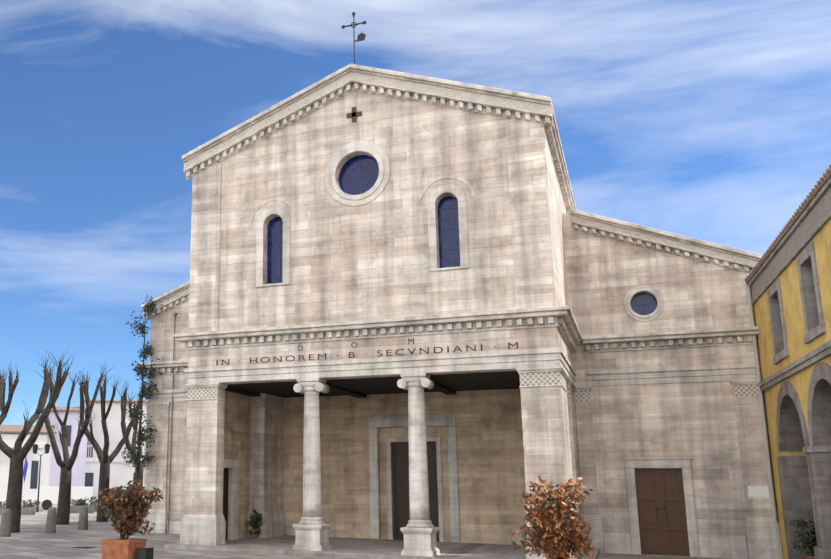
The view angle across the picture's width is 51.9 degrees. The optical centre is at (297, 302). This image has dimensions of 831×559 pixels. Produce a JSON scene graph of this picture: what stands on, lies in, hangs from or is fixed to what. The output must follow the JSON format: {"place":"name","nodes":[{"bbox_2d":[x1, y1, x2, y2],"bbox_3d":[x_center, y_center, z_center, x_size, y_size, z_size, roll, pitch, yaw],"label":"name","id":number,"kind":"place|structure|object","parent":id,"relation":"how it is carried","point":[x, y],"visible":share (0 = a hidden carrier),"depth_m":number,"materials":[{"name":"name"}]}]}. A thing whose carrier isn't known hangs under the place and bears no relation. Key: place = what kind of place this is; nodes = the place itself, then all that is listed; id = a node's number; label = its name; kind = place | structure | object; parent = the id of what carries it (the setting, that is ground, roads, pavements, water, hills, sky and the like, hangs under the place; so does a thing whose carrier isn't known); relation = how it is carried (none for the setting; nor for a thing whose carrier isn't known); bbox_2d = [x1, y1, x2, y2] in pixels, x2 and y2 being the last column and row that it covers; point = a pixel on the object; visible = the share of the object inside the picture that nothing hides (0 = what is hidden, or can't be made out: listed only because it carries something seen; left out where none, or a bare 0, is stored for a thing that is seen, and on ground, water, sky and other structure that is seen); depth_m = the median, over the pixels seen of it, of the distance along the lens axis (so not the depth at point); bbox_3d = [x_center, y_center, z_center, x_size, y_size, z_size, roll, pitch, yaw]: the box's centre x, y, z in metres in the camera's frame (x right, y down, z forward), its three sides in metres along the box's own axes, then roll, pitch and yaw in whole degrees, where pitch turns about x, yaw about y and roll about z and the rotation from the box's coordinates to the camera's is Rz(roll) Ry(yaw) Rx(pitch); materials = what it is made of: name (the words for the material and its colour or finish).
{"place":"outdoors","nodes":[
{"label":"outdoors","id":0,"kind":"place"},
{"bbox_2d":[149,300,188,521],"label":"side aisle wall","id":1,"kind":"structure","parent":0,"point":[162,328],"depth_m":32.58,"materials":[{"name":"beige stone"}]},
{"bbox_2d":[168,312,176,532],"bbox_3d":[-4.837,4.525,32.281,0.100,8.470,0.110,-5,-13,21],"label":"drainpipe","id":2,"kind":"object","parent":1,"relation":"attached to","point":[174,314],"visible":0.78,"depth_m":32.22,"materials":[{"name":"metal"}]},
{"bbox_2d":[0,501,728,558],"bbox_3d":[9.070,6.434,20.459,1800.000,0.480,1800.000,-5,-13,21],"label":"ground","id":3,"kind":"structure","parent":0,"point":[31,539],"depth_m":25.67,"materials":[{"name":"grey stone"}]},
{"bbox_2d":[0,433,50,504],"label":"white house","id":4,"kind":"structure","parent":3,"relation":"on","point":[28,493],"depth_m":66.79,"materials":[{"name":"paint"}]},
{"bbox_2d":[0,425,56,433],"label":"roof","id":5,"kind":"structure","parent":4,"relation":"on","point":[11,428],"depth_m":68.95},
{"bbox_2d":[1,433,143,461],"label":"building","id":6,"kind":"structure","parent":4,"relation":"attached to","point":[9,440],"depth_m":67.56,"materials":[{"name":"paint"}]},
{"bbox_2d":[30,425,141,488],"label":"windows","id":7,"kind":"structure","parent":4,"relation":"attached to","point":[34,476],"depth_m":75.95,"materials":[{"name":"grey"}]},
{"bbox_2d":[23,458,27,482],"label":"flag cloth","id":8,"kind":"object","parent":7,"relation":"attached to","point":[25,469],"visible":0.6,"depth_m":65.32,"materials":[{"name":"blue fabric"}]},
{"bbox_2d":[33,443,50,511],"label":"street lamp","id":9,"kind":"object","parent":3,"relation":"on","point":[47,447],"visible":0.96,"depth_m":51.25,"materials":[{"name":"black metal"}]},
{"bbox_2d":[0,506,87,536],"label":"stone bollards","id":10,"kind":"object","parent":3,"relation":"on","point":[5,523],"visible":0.92,"depth_m":30.70,"materials":[{"name":"grey stone"}]},
{"bbox_2d":[0,505,109,514],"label":"hedge planters","id":11,"kind":"object","parent":3,"relation":"on","point":[31,510],"visible":0.38,"depth_m":46.09,"materials":[{"name":"grey concrete"}]},
{"bbox_2d":[0,496,110,508],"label":"hedge leaves","id":12,"kind":"object","parent":11,"relation":"on","point":[75,501],"visible":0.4,"depth_m":48.85,"materials":[{"name":"green plant"}]},
{"bbox_2d":[36,487,92,504],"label":"van body","id":13,"kind":"object","parent":3,"relation":"on","point":[51,494],"visible":0.43,"depth_m":54.10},
{"bbox_2d":[42,500,85,509],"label":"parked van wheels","id":14,"kind":"object","parent":13,"relation":"attached to","point":[46,504],"visible":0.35,"depth_m":53.76,"materials":[{"name":"black rubber"}]},
{"bbox_2d":[44,411,86,486],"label":"lavender house","id":15,"kind":"structure","parent":3,"relation":"on","point":[78,474],"depth_m":75.77,"materials":[{"name":"paint"}]},
{"bbox_2d":[42,406,85,411],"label":"roof","id":16,"kind":"structure","parent":15,"relation":"on","point":[58,408],"depth_m":77.78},
{"bbox_2d":[0,350,148,532],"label":"pollarded plane tree","id":17,"kind":"object","parent":3,"relation":"on","point":[17,455],"visible":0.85,"depth_m":36.18,"materials":[{"name":"brown plant"}]},
{"bbox_2d":[72,547,95,548],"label":"drain covers","id":18,"kind":"object","parent":3,"relation":"on","point":[84,547],"visible":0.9,"depth_m":24.83,"materials":[{"name":"metal"}]},
{"bbox_2d":[84,402,146,500],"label":"pale house","id":19,"kind":"structure","parent":3,"relation":"on","point":[121,473],"depth_m":80.53,"materials":[{"name":"white paint"}]},
{"bbox_2d":[84,399,146,402],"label":"roof","id":20,"kind":"structure","parent":19,"relation":"on","point":[99,400],"depth_m":81.67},
{"bbox_2d":[100,538,146,558],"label":"plant pot","id":21,"kind":"object","parent":3,"relation":"on","point":[116,548],"visible":0.91,"depth_m":20.77,"materials":[{"name":"ceramic"}]},
{"bbox_2d":[121,295,162,532],"bbox_3d":[-5.975,4.100,32.325,1.561,9.157,1.750,-5,-13,21],"label":"slender tree","id":22,"kind":"object","parent":3,"relation":"on","point":[147,305],"depth_m":32.32,"materials":[{"name":"green plant"}]},
{"bbox_2d":[136,547,153,558],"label":"floodlight box","id":23,"kind":"object","parent":3,"relation":"on","point":[144,553],"visible":1,"depth_m":20.69,"materials":[{"name":"black metal"}]},
{"bbox_2d":[224,391,250,539],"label":"portico side wall","id":24,"kind":"structure","parent":3,"relation":"on","point":[237,428],"depth_m":28.19,"materials":[{"name":"stone"}]},
{"bbox_2d":[223,468,228,539],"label":"dark church openings","id":25,"kind":"object","parent":24,"relation":"attached to","point":[225,488],"visible":0.07,"depth_m":27.28,"materials":[{"name":"black"}]},
{"bbox_2d":[164,535,599,558],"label":"portico floor","id":26,"kind":"structure","parent":3,"relation":"on","point":[358,548],"depth_m":24.53,"materials":[{"name":"stone"}]},
{"bbox_2d":[250,529,259,538],"bbox_3d":[-1.429,7.665,27.927,0.333,0.300,0.333,-5,-13,21],"label":"plant pot","id":27,"kind":"object","parent":26,"relation":"on","point":[254,536],"visible":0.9,"depth_m":27.81,"materials":[{"name":"ceramic"}]},
{"bbox_2d":[249,530,259,533],"bbox_3d":[-1.429,7.606,27.940,0.282,0.120,0.282,-5,-13,21],"label":"pot rim","id":28,"kind":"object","parent":27,"relation":"in","point":[255,531],"depth_m":27.82,"materials":[{"name":"brown ceramic"}]},
{"bbox_2d":[252,511,257,528],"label":"plant stems","id":29,"kind":"object","parent":28,"relation":"on","point":[254,527],"visible":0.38,"depth_m":27.89,"materials":[{"name":"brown plant"}]},
{"bbox_2d":[246,508,265,528],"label":"porch plant leaves","id":30,"kind":"object","parent":27,"relation":"in","point":[255,518],"visible":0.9,"depth_m":27.89,"materials":[{"name":"green plant"}]},
{"bbox_2d":[283,389,579,544],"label":"portico back wall","id":31,"kind":"structure","parent":3,"relation":"on","point":[490,464],"depth_m":28.72,"materials":[{"name":"stone"}]},
{"bbox_2d":[188,91,571,367],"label":"facade wall","id":32,"kind":"structure","parent":31,"relation":"on","point":[369,261],"depth_m":25.10,"materials":[{"name":"stone"}]},
{"bbox_2d":[346,107,361,122],"bbox_3d":[1.744,-5.821,26.017,0.480,0.480,0.060,-5,-13,21],"label":"cross-shaped opening","id":33,"kind":"object","parent":32,"relation":"attached to","point":[354,114],"visible":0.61,"depth_m":25.99,"materials":[{"name":"red stone"}]},
{"bbox_2d":[298,338,413,350],"bbox_3d":[1.653,1.222,24.568,3.550,0.164,0.008,-5,-13,21],"label":"lettering","id":34,"kind":"object","parent":32,"relation":"attached to","point":[356,344],"visible":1,"depth_m":24.55,"materials":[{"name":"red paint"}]},
{"bbox_2d":[248,175,476,229],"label":"church window hoods","id":35,"kind":"object","parent":32,"relation":"attached to","point":[427,185],"visible":0.85,"depth_m":24.68,"materials":[{"name":"stone"}]},
{"bbox_2d":[216,342,517,364],"bbox_3d":[1.727,1.501,24.478,9.150,0.182,0.008,-5,-13,21],"label":"inscription","id":36,"kind":"object","parent":32,"relation":"attached to","point":[467,346],"visible":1,"depth_m":24.15,"materials":[{"name":"red paint"}]},
{"bbox_2d":[143,71,758,313],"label":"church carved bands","id":37,"kind":"object","parent":32,"relation":"attached to","point":[443,91],"visible":0.46,"depth_m":26.25,"materials":[{"name":"beige stone"}]},
{"bbox_2d":[267,155,656,314],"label":"window frames","id":38,"kind":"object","parent":32,"relation":"in","point":[369,162],"depth_m":25.91,"materials":[{"name":"blue glass"}]},
{"bbox_2d":[267,155,656,314],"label":"window panes","id":39,"kind":"structure","parent":38,"relation":"attached to","point":[360,187],"depth_m":25.90,"materials":[{"name":"blue glass"}]},
{"bbox_2d":[392,442,438,541],"bbox_3d":[4.041,6.448,28.721,1.600,3.365,0.105,-5,-13,21],"label":"door","id":40,"kind":"structure","parent":31,"relation":"in","point":[400,468],"depth_m":28.79,"materials":[{"name":"brown wood"}]},
{"bbox_2d":[396,448,666,526],"bbox_3d":[7.312,6.020,27.342,8.498,2.634,0.063,-5,-13,23],"label":"door hardware","id":41,"kind":"object","parent":40,"relation":"attached to","point":[656,510],"visible":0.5,"depth_m":25.66,"materials":[{"name":"black metal"}]},
{"bbox_2d":[143,116,771,517],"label":"pilasters","id":42,"kind":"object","parent":3,"relation":"on","point":[539,406],"visible":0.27,"depth_m":25.54,"materials":[{"name":"beige stone"}]},
{"bbox_2d":[146,372,758,415],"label":"pilaster capitals","id":43,"kind":"object","parent":42,"relation":"on","point":[548,378],"visible":0.56,"depth_m":26.02,"materials":[{"name":"beige stone"}]},
{"bbox_2d":[136,64,782,558],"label":"church cornices","id":44,"kind":"object","parent":3,"relation":"on","point":[210,530],"visible":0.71,"depth_m":25.61,"materials":[{"name":"beige stone"}]},
{"bbox_2d":[293,381,329,524],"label":"column","id":45,"kind":"structure","parent":44,"relation":"on","point":[311,391],"depth_m":24.51,"materials":[{"name":"beige stone"}]},
{"bbox_2d":[341,12,366,63],"bbox_3d":[1.784,-8.298,26.645,0.840,2.027,0.240,-5,-13,21],"label":"weathervane cross","id":46,"kind":"object","parent":44,"relation":"on","point":[361,36],"visible":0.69,"depth_m":26.64,"materials":[{"name":"grey metal"}]},
{"bbox_2d":[225,371,519,397],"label":"church porch ceiling beams","id":47,"kind":"structure","parent":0,"point":[449,384],"depth_m":26.84,"materials":[{"name":"brown wood"}]},
{"bbox_2d":[0,0,830,424],"label":"sky","id":48,"kind":"structure","parent":0,"point":[705,120],"materials":[{"name":"blue"}]},
{"bbox_2d":[397,376,434,527],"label":"column","id":49,"kind":"structure","parent":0,"point":[418,484],"depth_m":23.36,"materials":[{"name":"beige stone"}]},
{"bbox_2d":[542,128,573,514],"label":"side wall","id":50,"kind":"structure","parent":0,"point":[557,249],"depth_m":23.90,"materials":[{"name":"beige stone"}]},
{"bbox_2d":[562,213,754,558],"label":"wall","id":51,"kind":"structure","parent":0,"point":[696,422],"depth_m":26.23,"materials":[{"name":"beige stone"}]},
{"bbox_2d":[634,468,689,555],"bbox_3d":[11.095,6.401,25.646,1.340,2.668,0.105,-5,-13,21],"label":"door","id":52,"kind":"structure","parent":51,"relation":"in","point":[664,533],"depth_m":25.63,"materials":[{"name":"brown wood"}]},
{"bbox_2d":[748,486,768,496],"bbox_3d":[13.468,5.512,24.603,0.520,0.320,0.030,-5,-13,21],"label":"wall plaque","id":53,"kind":"object","parent":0,"point":[757,491],"visible":0.86,"depth_m":24.59,"materials":[{"name":"white stone"}]},
{"bbox_2d":[753,219,830,558],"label":"yellow building wall","id":54,"kind":"structure","parent":0,"point":[793,310],"depth_m":21.30,"materials":[{"name":"yellow paint"}]},
{"bbox_2d":[747,286,780,558],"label":"downspout","id":55,"kind":"object","parent":54,"relation":"attached to","point":[765,435],"visible":1,"depth_m":24.79,"materials":[{"name":"metal"}]},
{"bbox_2d":[747,176,830,558],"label":"palazzo stone trim","id":56,"kind":"structure","parent":54,"relation":"attached to","point":[813,315],"depth_m":19.69,"materials":[{"name":"beige stone"}]},
{"bbox_2d":[751,186,830,300],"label":"palazzo frieze","id":57,"kind":"object","parent":54,"relation":"on","point":[820,211],"visible":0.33,"depth_m":20.05,"materials":[{"name":"beige stone"}]},
{"bbox_2d":[744,164,830,283],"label":"palazzo roof tiles","id":58,"kind":"object","parent":57,"relation":"on","point":[818,186],"visible":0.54,"depth_m":19.73,"materials":[{"name":"brown tile"}]},
{"bbox_2d":[776,362,830,558],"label":"stone arcade","id":59,"kind":"object","parent":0,"point":[805,485],"visible":0.94,"depth_m":21.00},
{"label":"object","id":60,"kind":"object","parent":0,"visible":0},
{"bbox_2d":[797,523,816,555],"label":"shrub stems","id":61,"kind":"object","parent":60,"relation":"on","point":[806,541],"visible":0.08,"depth_m":21.56,"materials":[{"name":"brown plant"}]},
{"bbox_2d":[789,518,816,556],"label":"shrub leaves","id":62,"kind":"object","parent":61,"relation":"attached to","point":[800,521],"visible":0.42,"depth_m":21.55,"materials":[{"name":"green plant"}]},
{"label":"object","id":63,"kind":"object","parent":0,"visible":0},
{"bbox_2d":[109,496,151,539],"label":"shrub stems","id":64,"kind":"object","parent":63,"relation":"on","point":[123,536],"visible":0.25,"depth_m":21.14,"materials":[{"name":"brown plant"}]},
{"bbox_2d":[99,479,163,534],"bbox_3d":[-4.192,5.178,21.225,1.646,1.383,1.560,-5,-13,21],"label":"shrub leaves","id":65,"kind":"object","parent":64,"relation":"attached to","point":[124,511],"visible":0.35,"depth_m":21.09,"materials":[{"name":"red plant"}]},
{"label":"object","id":66,"kind":"object","parent":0,"visible":0},
{"bbox_2d":[525,492,589,558],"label":"shrub stems","id":67,"kind":"object","parent":66,"relation":"on","point":[557,533],"visible":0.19,"depth_m":16.23,"materials":[{"name":"brown plant"}]},
{"bbox_2d":[511,478,594,558],"bbox_3d":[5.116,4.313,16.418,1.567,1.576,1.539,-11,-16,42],"label":"shrub leaves","id":68,"kind":"object","parent":67,"relation":"attached to","point":[529,532],"visible":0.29,"depth_m":16.20,"materials":[{"name":"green plant"}]},
{"bbox_2d":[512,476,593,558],"bbox_3d":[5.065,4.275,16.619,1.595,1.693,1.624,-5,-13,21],"label":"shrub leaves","id":69,"kind":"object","parent":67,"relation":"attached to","point":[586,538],"visible":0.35,"depth_m":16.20,"materials":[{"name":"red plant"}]},
{"bbox_2d":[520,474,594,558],"bbox_3d":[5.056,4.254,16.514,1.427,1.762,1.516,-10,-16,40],"label":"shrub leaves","id":70,"kind":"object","parent":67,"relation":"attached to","point":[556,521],"visible":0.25,"depth_m":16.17,"materials":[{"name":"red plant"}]}
]}

